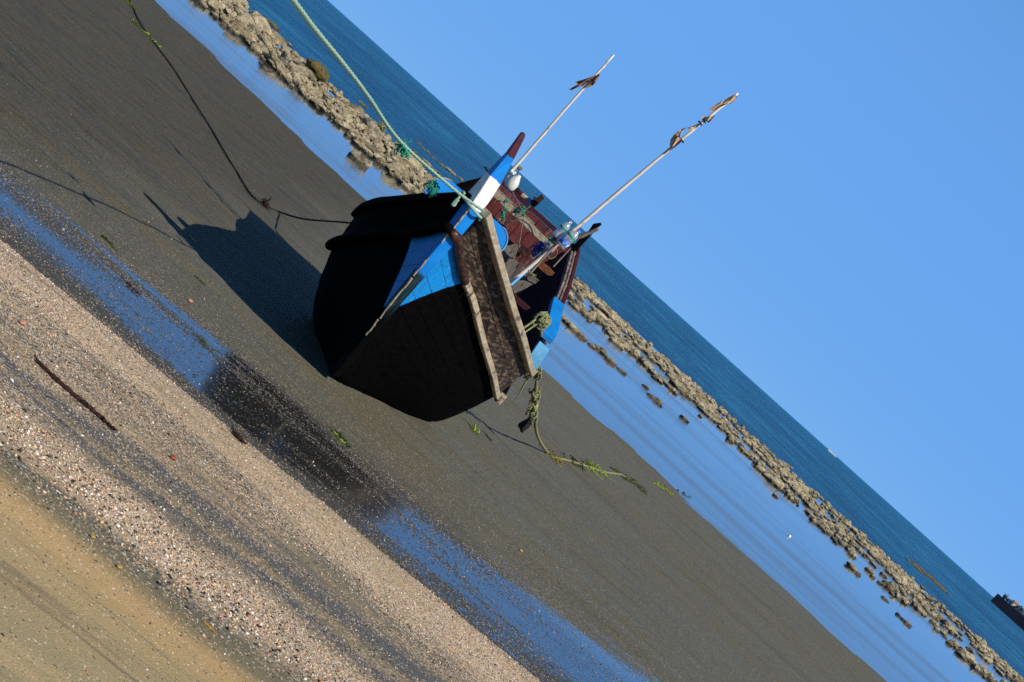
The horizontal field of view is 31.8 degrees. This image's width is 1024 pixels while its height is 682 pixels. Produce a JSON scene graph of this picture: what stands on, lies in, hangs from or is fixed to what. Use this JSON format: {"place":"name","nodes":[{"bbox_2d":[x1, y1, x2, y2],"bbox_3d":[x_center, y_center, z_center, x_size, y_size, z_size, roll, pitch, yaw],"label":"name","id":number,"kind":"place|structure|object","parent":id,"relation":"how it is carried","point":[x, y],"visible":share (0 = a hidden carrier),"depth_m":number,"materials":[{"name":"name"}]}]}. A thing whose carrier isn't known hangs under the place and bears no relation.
{"place":"outdoors","nodes":[
{"label":"outdoors","id":0,"kind":"place"},
{"bbox_2d":[207,7,410,182],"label":"reef terrain","id":1,"kind":"structure","parent":0,"point":[296,88],"depth_m":52.41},
{"bbox_2d":[210,0,215,8],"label":"reef rock","id":2,"kind":"object","parent":1,"relation":"on","point":[212,2],"visible":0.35,"depth_m":52.97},
{"bbox_2d":[225,0,232,7],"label":"reef rock","id":3,"kind":"object","parent":1,"relation":"on","point":[228,3],"visible":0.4,"depth_m":59.67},
{"bbox_2d":[232,0,243,8],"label":"reef rock","id":4,"kind":"object","parent":1,"relation":"on","point":[236,3],"visible":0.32,"depth_m":61.31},
{"bbox_2d":[232,19,252,41],"bbox_3d":[-7.985,-9.106,52.706,0.980,0.448,0.683,30,25,-53],"label":"reef rock","id":5,"kind":"object","parent":1,"relation":"on","point":[241,27],"visible":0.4,"depth_m":52.51,"materials":[{"name":"stone"}]},
{"bbox_2d":[237,0,248,9],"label":"reef rock","id":6,"kind":"object","parent":1,"relation":"on","point":[244,3],"visible":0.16,"depth_m":63.42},
{"bbox_2d":[233,6,254,25],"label":"reef rock","id":7,"kind":"object","parent":1,"relation":"on","point":[246,16],"visible":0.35,"depth_m":58.21,"materials":[{"name":"stone"}]},
{"bbox_2d":[248,23,261,34],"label":"reef rock","id":8,"kind":"object","parent":1,"relation":"on","point":[254,28],"visible":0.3,"depth_m":56.86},
{"bbox_2d":[250,11,271,34],"bbox_3d":[-8.771,-10.906,62.191,1.159,0.710,0.966,44,5,27],"label":"reef rock","id":9,"kind":"object","parent":1,"relation":"on","point":[260,20],"visible":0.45,"depth_m":61.90,"materials":[{"name":"stone"}]},
{"bbox_2d":[257,33,274,51],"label":"reef rock","id":10,"kind":"object","parent":1,"relation":"on","point":[266,42],"visible":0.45,"depth_m":55.56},
{"bbox_2d":[263,53,287,75],"bbox_3d":[-6.766,-7.843,51.816,1.093,0.436,1.292,50,-6,-12],"label":"reef rock","id":11,"kind":"object","parent":1,"relation":"on","point":[277,61],"visible":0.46,"depth_m":51.26,"materials":[{"name":"stone"}]},
{"bbox_2d":[271,28,286,45],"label":"reef rock","id":12,"kind":"object","parent":1,"relation":"on","point":[277,35],"visible":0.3,"depth_m":63.89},
{"bbox_2d":[277,48,295,60],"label":"reef rock","id":13,"kind":"object","parent":1,"relation":"on","point":[285,54],"visible":0.38,"depth_m":58.40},
{"bbox_2d":[280,57,304,81],"bbox_3d":[-6.742,-8.154,54.645,1.093,0.537,1.292,49,-7,-32],"label":"reef rock","id":14,"kind":"object","parent":1,"relation":"on","point":[293,67],"visible":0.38,"depth_m":54.10,"materials":[{"name":"stone"}]},
{"bbox_2d":[290,50,298,55],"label":"reef rock","id":15,"kind":"object","parent":1,"relation":"on","point":[293,52],"visible":0.26,"depth_m":61.81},
{"bbox_2d":[292,76,302,85],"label":"reef rock","id":16,"kind":"object","parent":1,"relation":"on","point":[296,81],"visible":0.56,"depth_m":52.84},
{"bbox_2d":[294,56,303,63],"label":"reef rock","id":17,"kind":"object","parent":1,"relation":"on","point":[298,58],"visible":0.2,"depth_m":61.19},
{"bbox_2d":[296,64,308,76],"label":"reef rock","id":18,"kind":"object","parent":1,"relation":"on","point":[304,71],"visible":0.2,"depth_m":56.95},
{"bbox_2d":[293,61,314,80],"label":"reef rock","id":19,"kind":"object","parent":1,"relation":"on","point":[311,76],"visible":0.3,"depth_m":58.16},
{"bbox_2d":[304,78,315,91],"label":"reef rock","id":20,"kind":"object","parent":1,"relation":"on","point":[309,84],"visible":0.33,"depth_m":54.81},
{"bbox_2d":[305,58,329,82],"bbox_3d":[-6.627,-9.086,61.007,0.974,0.743,1.119,44,5,6],"label":"weedy rock","id":21,"kind":"object","parent":1,"relation":"on","point":[318,70],"visible":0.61,"depth_m":60.60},
{"bbox_2d":[309,97,326,111],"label":"reef rock","id":22,"kind":"object","parent":1,"relation":"on","point":[321,106],"visible":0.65,"depth_m":51.15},
{"bbox_2d":[347,102,364,115],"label":"reef rock","id":23,"kind":"object","parent":1,"relation":"on","point":[360,109],"visible":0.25,"depth_m":62.85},
{"bbox_2d":[352,139,372,156],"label":"reef rock","id":24,"kind":"object","parent":1,"relation":"on","point":[364,149],"visible":0.7,"depth_m":50.07,"materials":[{"name":"stone"}]},
{"bbox_2d":[359,139,380,154],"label":"reef rock","id":25,"kind":"object","parent":1,"relation":"on","point":[372,148],"visible":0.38,"depth_m":51.88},
{"bbox_2d":[357,116,384,139],"bbox_3d":[-4.796,-7.044,59.829,1.214,0.741,0.792,45,5,40],"label":"reef rock","id":26,"kind":"object","parent":1,"relation":"on","point":[370,123],"visible":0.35,"depth_m":59.50,"materials":[{"name":"stone"}]},
{"bbox_2d":[386,161,409,179],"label":"reef rock","id":27,"kind":"object","parent":1,"relation":"on","point":[401,169],"visible":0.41,"depth_m":52.11,"materials":[{"name":"stone"}]},
{"bbox_2d":[399,158,412,169],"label":"reef rock","id":28,"kind":"object","parent":1,"relation":"on","point":[404,161],"visible":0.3,"depth_m":57.88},
{"bbox_2d":[398,152,422,170],"bbox_3d":[-3.586,-6.018,60.687,0.848,0.885,1.174,45,5,33],"label":"reef rock","id":29,"kind":"object","parent":1,"relation":"on","point":[417,164],"visible":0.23,"depth_m":60.44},
{"bbox_2d":[415,186,424,192],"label":"reef rock","id":30,"kind":"object","parent":1,"relation":"on","point":[420,189],"visible":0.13,"depth_m":52.41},
{"bbox_2d":[0,116,665,681],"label":"shell gravel","id":31,"kind":"structure","parent":0,"point":[166,556],"depth_m":6.55,"materials":[{"name":"gravel"}]},
{"bbox_2d":[0,0,886,681],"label":"ground","id":32,"kind":"structure","parent":0,"point":[686,588],"depth_m":10.96,"materials":[{"name":"sand"}]},
{"bbox_2d":[19,319,25,325],"bbox_3d":[-2.001,-0.076,7.359,0.030,0.020,0.022,42,4,0],"label":"sea snail","id":33,"kind":"object","parent":32,"relation":"on","point":[22,322],"visible":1,"depth_m":7.35},
{"bbox_2d":[34,352,117,431],"bbox_3d":[-1.715,0.205,7.045,0.458,0.031,0.076,42,4,0],"label":"driftwood stick","id":34,"kind":"object","parent":32,"relation":"on","point":[77,397],"visible":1,"depth_m":7.03,"materials":[{"name":"wood"}]},
{"bbox_2d":[101,235,118,250],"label":"seaweed","id":35,"kind":"object","parent":32,"relation":"on","point":[104,237],"visible":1,"depth_m":10.59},
{"bbox_2d":[121,277,140,294],"bbox_3d":[-2.121,-0.306,10.043,0.152,0.016,0.052,43,4,21],"label":"seaweed","id":36,"kind":"object","parent":32,"relation":"on","point":[133,288],"visible":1,"depth_m":10.03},
{"bbox_2d":[130,18,161,48],"bbox_3d":[-5.903,-4.968,29.088,0.974,0.059,0.299,44,5,31],"label":"seaweed","id":37,"kind":"object","parent":32,"relation":"on","point":[147,34],"visible":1,"depth_m":29.07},
{"bbox_2d":[194,332,209,346],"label":"seaweed","id":38,"kind":"object","parent":32,"relation":"on","point":[204,341],"visible":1,"depth_m":10.28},
{"bbox_2d":[203,619,216,632],"bbox_3d":[-0.974,0.918,5.786,0.069,0.015,0.026,43,4,15],"label":"straw","id":39,"kind":"object","parent":32,"relation":"on","point":[208,626],"visible":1,"depth_m":5.78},
{"bbox_2d":[230,425,247,444],"bbox_3d":[-1.308,0.452,8.597,0.150,0.035,0.077,45,5,36],"label":"bark piece","id":40,"kind":"object","parent":32,"relation":"on","point":[238,435],"visible":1,"depth_m":8.59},
{"bbox_2d":[129,0,350,223],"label":"stern rope","id":41,"kind":"object","parent":32,"relation":"on","point":[281,212],"visible":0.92,"depth_m":22.31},
{"bbox_2d":[260,197,271,210],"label":"weed clump","id":42,"kind":"object","parent":32,"relation":"on","point":[265,202],"visible":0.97,"depth_m":20.77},
{"bbox_2d":[328,426,345,442],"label":"seaweed","id":43,"kind":"object","parent":32,"relation":"on","point":[335,433],"visible":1,"depth_m":10.96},
{"bbox_2d":[0,97,679,681],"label":"dark pebbles","id":44,"kind":"object","parent":32,"relation":"on","point":[210,517],"visible":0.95,"depth_m":7.08,"materials":[{"name":"stone"}]},
{"bbox_2d":[335,429,350,448],"bbox_3d":[-1.025,0.599,10.991,0.102,0.028,0.238,39,5,-30],"label":"seaweed","id":45,"kind":"object","parent":32,"relation":"on","point":[341,436],"visible":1,"depth_m":10.98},
{"bbox_2d":[348,150,371,169],"bbox_3d":[-3.815,-4.443,44.621,0.662,0.451,0.711,39,5,-30],"label":"pool boulder","id":46,"kind":"object","parent":32,"relation":"on","point":[360,158],"visible":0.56,"depth_m":44.49,"materials":[{"name":"stone"}]},
{"bbox_2d":[313,132,601,421],"bbox_3d":[-0.416,-0.570,15.013,2.067,2.317,5.892,42,4,0],"label":"fishing boat","id":47,"kind":"object","parent":32,"relation":"on","point":[423,309],"visible":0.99,"depth_m":13.30,"materials":[{"name":"paint"}]},
{"bbox_2d":[499,208,508,219],"bbox_3d":[-0.069,-0.962,13.583,0.041,0.114,0.090,41,4,-11],"label":"net scrap","id":48,"kind":"object","parent":47,"relation":"attached to","point":[502,214],"visible":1,"depth_m":13.58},
{"bbox_2d":[515,206,529,215],"bbox_3d":[0.112,-1.266,17.427,0.117,0.150,0.079,42,4,0],"label":"net scrap","id":49,"kind":"object","parent":47,"relation":"attached to","point":[522,208],"visible":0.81,"depth_m":17.41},
{"bbox_2d":[521,212,548,237],"bbox_3d":[0.221,-1.117,17.400,0.366,0.020,0.058,42,4,0],"label":"twine","id":50,"kind":"object","parent":47,"relation":"attached to","point":[534,225],"visible":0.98,"depth_m":17.40,"materials":[{"name":"grey fabric"}]},
{"bbox_2d":[526,246,553,276],"bbox_3d":[0.242,-0.676,15.342,0.024,0.341,0.120,42,4,0],"label":"stick","id":51,"kind":"object","parent":47,"relation":"on","point":[542,259],"visible":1,"depth_m":15.35,"materials":[{"name":"grey wood"}]},
{"bbox_2d":[527,270,535,276],"bbox_3d":[0.159,-0.563,15.239,0.071,0.061,0.073,44,5,26],"label":"twine knot","id":52,"kind":"object","parent":51,"relation":"attached to","point":[529,274],"visible":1,"depth_m":15.24,"materials":[{"name":"green fabric"}]},
{"bbox_2d":[498,54,614,187],"bbox_3d":[0.050,-1.645,16.333,0.137,2.567,0.106,39,5,-37],"label":"marker pole","id":53,"kind":"object","parent":47,"relation":"on","point":[590,81],"visible":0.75,"depth_m":16.29,"materials":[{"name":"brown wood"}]},
{"bbox_2d":[504,169,523,215],"bbox_3d":[0.053,-1.385,16.757,0.154,0.272,1.064,43,4,10],"label":"plastic jug","id":54,"kind":"object","parent":53,"relation":"hanging from","point":[511,183],"visible":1,"depth_m":16.25,"materials":[{"name":"white plastic"}]},
{"bbox_2d":[553,248,570,266],"bbox_3d":[0.477,-0.798,17.229,0.016,0.245,0.114,42,4,2],"label":"stick","id":55,"kind":"object","parent":47,"relation":"attached to","point":[566,252],"visible":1,"depth_m":17.23,"materials":[{"name":"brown wood"}]},
{"bbox_2d":[513,311,628,478],"bbox_3d":[1.008,0.910,21.573,0.238,1.607,11.590,43,4,13],"label":"anchor line","id":56,"kind":"object","parent":47,"relation":"hanging from","point":[541,321],"visible":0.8,"depth_m":17.68,"materials":[{"name":"green fabric"}]},
{"bbox_2d":[518,417,532,432],"bbox_3d":[0.146,0.860,18.590,0.094,0.193,0.120,39,5,-30],"label":"sinker sack","id":57,"kind":"object","parent":56,"relation":"attached to","point":[524,425],"visible":0.96,"depth_m":18.57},
{"bbox_2d":[509,92,737,282],"bbox_3d":[0.525,-0.959,15.460,0.588,3.596,0.132,42,4,0],"label":"marker pole","id":58,"kind":"object","parent":47,"relation":"on","point":[675,140],"visible":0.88,"depth_m":15.39,"materials":[{"name":"white wood"}]},
{"bbox_2d":[510,265,534,285],"bbox_3d":[0.129,-0.611,15.658,0.046,0.371,0.496,42,4,2],"label":"oar shaft","id":59,"kind":"object","parent":58,"relation":"attached to","point":[513,282],"visible":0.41,"depth_m":15.47,"materials":[{"name":"blue paint"}]},
{"bbox_2d":[530,244,542,257],"bbox_3d":[0.224,-0.770,15.533,0.104,0.149,0.117,40,5,-25],"label":"net scrap","id":60,"kind":"object","parent":58,"relation":"attached to","point":[535,251],"visible":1,"depth_m":15.52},
{"bbox_2d":[532,241,550,258],"bbox_3d":[0.253,-0.790,15.586,0.156,0.189,0.148,43,4,12],"label":"net scrap","id":61,"kind":"object","parent":58,"relation":"attached to","point":[540,248],"visible":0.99,"depth_m":15.57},
{"bbox_2d":[545,235,555,244],"bbox_3d":[0.337,-0.854,15.431,0.088,0.092,0.075,42,4,7],"label":"net scrap","id":62,"kind":"object","parent":58,"relation":"attached to","point":[551,239],"visible":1,"depth_m":15.42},
{"bbox_2d":[552,220,571,234],"bbox_3d":[0.436,-0.958,15.418,0.089,0.198,0.086,42,4,0],"label":"plastic bottle","id":63,"kind":"object","parent":58,"relation":"attached to","point":[563,228],"visible":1,"depth_m":15.39,"materials":[{"name":"white"}]},
{"bbox_2d":[557,229,579,249],"bbox_3d":[0.488,-0.878,15.369,0.113,0.223,0.098,42,4,0],"label":"plastic bottle","id":64,"kind":"object","parent":58,"relation":"attached to","point":[564,242],"visible":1,"depth_m":15.33,"materials":[{"name":"blue"}]},
{"bbox_2d":[462,416,479,434],"bbox_3d":[-0.379,0.835,17.498,0.167,0.053,0.370,40,5,-23],"label":"seaweed","id":65,"kind":"object","parent":32,"relation":"on","point":[475,430],"visible":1,"depth_m":17.51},
{"bbox_2d":[539,444,562,466],"bbox_3d":[0.473,1.349,21.521,0.390,0.066,0.670,42,4,0],"label":"seaweed","id":66,"kind":"object","parent":32,"relation":"on","point":[557,459],"visible":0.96,"depth_m":21.45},
{"bbox_2d":[563,452,585,470],"bbox_3d":[0.812,1.542,23.013,0.331,0.073,0.914,43,4,11],"label":"seaweed","id":67,"kind":"object","parent":32,"relation":"on","point":[579,466],"visible":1,"depth_m":23.01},
{"bbox_2d":[580,459,612,480],"bbox_3d":[1.166,1.753,24.459,0.433,0.071,1.417,43,4,13],"label":"seaweed","id":68,"kind":"object","parent":32,"relation":"on","point":[589,464],"visible":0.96,"depth_m":24.33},
{"bbox_2d":[198,0,1023,681],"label":"reef rubble","id":69,"kind":"object","parent":32,"relation":"on","point":[342,116],"visible":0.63,"depth_m":75.18,"materials":[{"name":"stone"}]},
{"bbox_2d":[760,443,769,452],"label":"reef rock","id":70,"kind":"object","parent":69,"relation":"on","point":[765,448],"visible":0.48,"depth_m":103.75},
{"bbox_2d":[610,466,647,494],"bbox_3d":[1.810,2.110,27.240,0.503,0.075,1.656,44,5,32],"label":"seaweed","id":71,"kind":"object","parent":32,"relation":"on","point":[642,489],"visible":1,"depth_m":27.31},
{"bbox_2d":[653,481,673,495],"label":"seaweed","id":72,"kind":"object","parent":32,"relation":"on","point":[663,488],"visible":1,"depth_m":31.38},
{"bbox_2d":[155,0,1011,681],"bbox_3d":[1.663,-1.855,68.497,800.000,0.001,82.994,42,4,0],"label":"water","id":73,"kind":"structure","parent":0,"point":[791,548],"depth_m":45.70,"materials":[{"name":"liquid"}]},
{"bbox_2d":[567,322,578,333],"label":"reef rock","id":74,"kind":"object","parent":73,"relation":"in","point":[572,326],"visible":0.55,"depth_m":54.39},
{"bbox_2d":[574,278,587,288],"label":"reef rock","id":75,"kind":"object","parent":73,"relation":"in","point":[584,284],"visible":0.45,"depth_m":102.20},
{"bbox_2d":[577,331,586,340],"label":"reef rock","id":76,"kind":"object","parent":73,"relation":"in","point":[581,335],"visible":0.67,"depth_m":54.52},
{"bbox_2d":[591,295,602,304],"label":"reef rock","id":77,"kind":"object","parent":73,"relation":"in","point":[596,299],"visible":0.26,"depth_m":95.53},
{"bbox_2d":[592,307,607,319],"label":"reef rock","id":78,"kind":"object","parent":73,"relation":"in","point":[601,314],"visible":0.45,"depth_m":82.64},
{"bbox_2d":[596,303,609,316],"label":"reef rock","id":79,"kind":"object","parent":73,"relation":"in","point":[601,307],"visible":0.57,"depth_m":91.30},
{"bbox_2d":[605,355,615,366],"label":"reef rock","id":80,"kind":"object","parent":73,"relation":"in","point":[611,361],"visible":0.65,"depth_m":54.92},
{"bbox_2d":[606,307,619,317],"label":"reef rock","id":81,"kind":"object","parent":73,"relation":"in","point":[614,312],"visible":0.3,"depth_m":99.03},
{"bbox_2d":[616,340,624,350],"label":"reef rock","id":82,"kind":"object","parent":73,"relation":"in","point":[621,345],"visible":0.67,"depth_m":69.46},
{"bbox_2d":[616,317,626,326],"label":"reef rock","id":83,"kind":"object","parent":73,"relation":"in","point":[622,322],"visible":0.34,"depth_m":96.87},
{"bbox_2d":[648,393,656,401],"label":"reef rock","id":84,"kind":"object","parent":73,"relation":"in","point":[652,396],"visible":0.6,"depth_m":55.91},
{"bbox_2d":[658,376,671,386],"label":"reef rock","id":85,"kind":"object","parent":73,"relation":"in","point":[664,381],"visible":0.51,"depth_m":73.78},
{"bbox_2d":[669,379,679,389],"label":"reef rock","id":86,"kind":"object","parent":73,"relation":"in","point":[674,383],"visible":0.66,"depth_m":79.24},
{"bbox_2d":[673,369,682,377],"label":"reef rock","id":87,"kind":"object","parent":73,"relation":"in","point":[677,372],"visible":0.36,"depth_m":94.18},
{"bbox_2d":[679,414,687,421],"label":"reef rock","id":88,"kind":"object","parent":73,"relation":"in","point":[684,418],"visible":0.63,"depth_m":59.78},
{"bbox_2d":[679,386,691,400],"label":"reef rock","id":89,"kind":"object","parent":73,"relation":"in","point":[687,393],"visible":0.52,"depth_m":80.01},
{"bbox_2d":[680,384,694,394],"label":"reef rock","id":90,"kind":"object","parent":73,"relation":"in","point":[690,390],"visible":0.41,"depth_m":84.77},
{"bbox_2d":[693,391,705,404],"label":"reef rock","id":91,"kind":"object","parent":73,"relation":"in","point":[698,396],"visible":0.38,"depth_m":85.04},
{"bbox_2d":[697,406,707,416],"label":"reef rock","id":92,"kind":"object","parent":73,"relation":"in","point":[702,410],"visible":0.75,"depth_m":78.87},
{"bbox_2d":[762,473,784,488],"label":"reef rock","id":93,"kind":"object","parent":73,"relation":"in","point":[773,479],"visible":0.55,"depth_m":71.04,"materials":[{"name":"stone"}]},
{"bbox_2d":[834,524,841,530],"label":"reef rock","id":94,"kind":"object","parent":73,"relation":"in","point":[837,528],"visible":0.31,"depth_m":81.91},
{"bbox_2d":[835,521,844,530],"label":"reef rock","id":95,"kind":"object","parent":73,"relation":"in","point":[839,524],"visible":0.41,"depth_m":86.16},
{"bbox_2d":[846,561,856,570],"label":"reef rock","id":96,"kind":"object","parent":73,"relation":"in","point":[851,565],"visible":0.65,"depth_m":60.51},
{"bbox_2d":[855,540,864,547],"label":"reef rock","id":97,"kind":"object","parent":73,"relation":"in","point":[860,543],"visible":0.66,"depth_m":88.60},
{"bbox_2d":[867,551,877,558],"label":"reef rock","id":98,"kind":"object","parent":73,"relation":"in","point":[873,555],"visible":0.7,"depth_m":87.98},
{"bbox_2d":[869,546,882,556],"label":"reef rock","id":99,"kind":"object","parent":73,"relation":"in","point":[877,551],"visible":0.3,"depth_m":94.41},
{"bbox_2d":[882,580,896,590],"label":"weedy rock","id":100,"kind":"object","parent":73,"relation":"in","point":[887,583],"visible":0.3,"depth_m":69.82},
{"bbox_2d":[882,557,897,570],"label":"reef rock","id":101,"kind":"object","parent":73,"relation":"in","point":[891,564],"visible":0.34,"depth_m":93.37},
{"bbox_2d":[896,572,907,582],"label":"reef rock","id":102,"kind":"object","parent":73,"relation":"in","point":[903,576],"visible":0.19,"depth_m":91.04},
{"bbox_2d":[903,620,911,626],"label":"reef rock","id":103,"kind":"object","parent":73,"relation":"in","point":[908,623],"visible":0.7,"depth_m":57.26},
{"bbox_2d":[912,601,924,611],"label":"reef rock","id":104,"kind":"object","parent":73,"relation":"in","point":[916,603],"visible":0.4,"depth_m":74.37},
{"bbox_2d":[942,619,957,634],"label":"reef rock","id":105,"kind":"object","parent":73,"relation":"in","point":[949,624],"visible":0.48,"depth_m":82.96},
{"bbox_2d":[958,646,977,664],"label":"reef rock","id":106,"kind":"object","parent":73,"relation":"in","point":[969,655],"visible":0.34,"depth_m":69.89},
{"bbox_2d":[975,651,992,663],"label":"reef rock","id":107,"kind":"object","parent":73,"relation":"in","point":[984,657],"visible":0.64,"depth_m":84.67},
{"bbox_2d":[247,0,1023,677],"bbox_3d":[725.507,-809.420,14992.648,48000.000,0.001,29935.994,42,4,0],"label":"sea","id":108,"kind":"structure","parent":0,"point":[411,108],"depth_m":203.92,"materials":[{"name":"liquid"}]},
{"bbox_2d":[264,17,279,31],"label":"sea rock","id":109,"kind":"object","parent":108,"relation":"in","point":[273,25],"visible":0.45,"depth_m":78.65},
{"bbox_2d":[904,557,923,574],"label":"skerry","id":110,"kind":"structure","parent":108,"relation":"in","point":[915,566],"depth_m":146.89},
{"bbox_2d":[911,561,948,594],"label":"skerry","id":111,"kind":"structure","parent":108,"relation":"in","point":[932,579],"depth_m":153.45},
{"bbox_2d":[991,594,1023,630],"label":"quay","id":112,"kind":"structure","parent":108,"relation":"in","point":[1011,612],"depth_m":894.57,"materials":[{"name":"concrete"}]},
{"bbox_2d":[1010,600,1020,606],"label":"house","id":113,"kind":"structure","parent":112,"relation":"on","point":[1015,604],"depth_m":937.59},
{"bbox_2d":[328,0,1023,607],"label":"sky","id":114,"kind":"structure","parent":0,"point":[846,231],"materials":[{"name":"blue"}]},
{"bbox_3d":[-1.662,-0.764,1.744,0.107,2.356,0.099,42,4,0],"label":"mooring post","id":115,"kind":"object","parent":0,"visible":0},
{"bbox_2d":[290,0,484,220],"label":"mooring rope","id":116,"kind":"object","parent":115,"relation":"attached to","point":[403,148],"visible":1,"depth_m":9.90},
{"bbox_2d":[423,176,439,193],"bbox_3d":[-0.539,-1.067,12.299,0.111,0.137,0.106,42,4,0],"label":"net scrap","id":117,"kind":"object","parent":116,"relation":"hanging from","point":[430,187],"visible":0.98,"depth_m":12.29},
{"bbox_2d":[428,187,438,197],"bbox_3d":[-0.533,-1.008,12.254,0.058,0.100,0.010,42,4,0],"label":"net fringe","id":118,"kind":"object","parent":117,"relation":"hanging from","point":[434,192],"visible":1,"depth_m":12.25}
]}

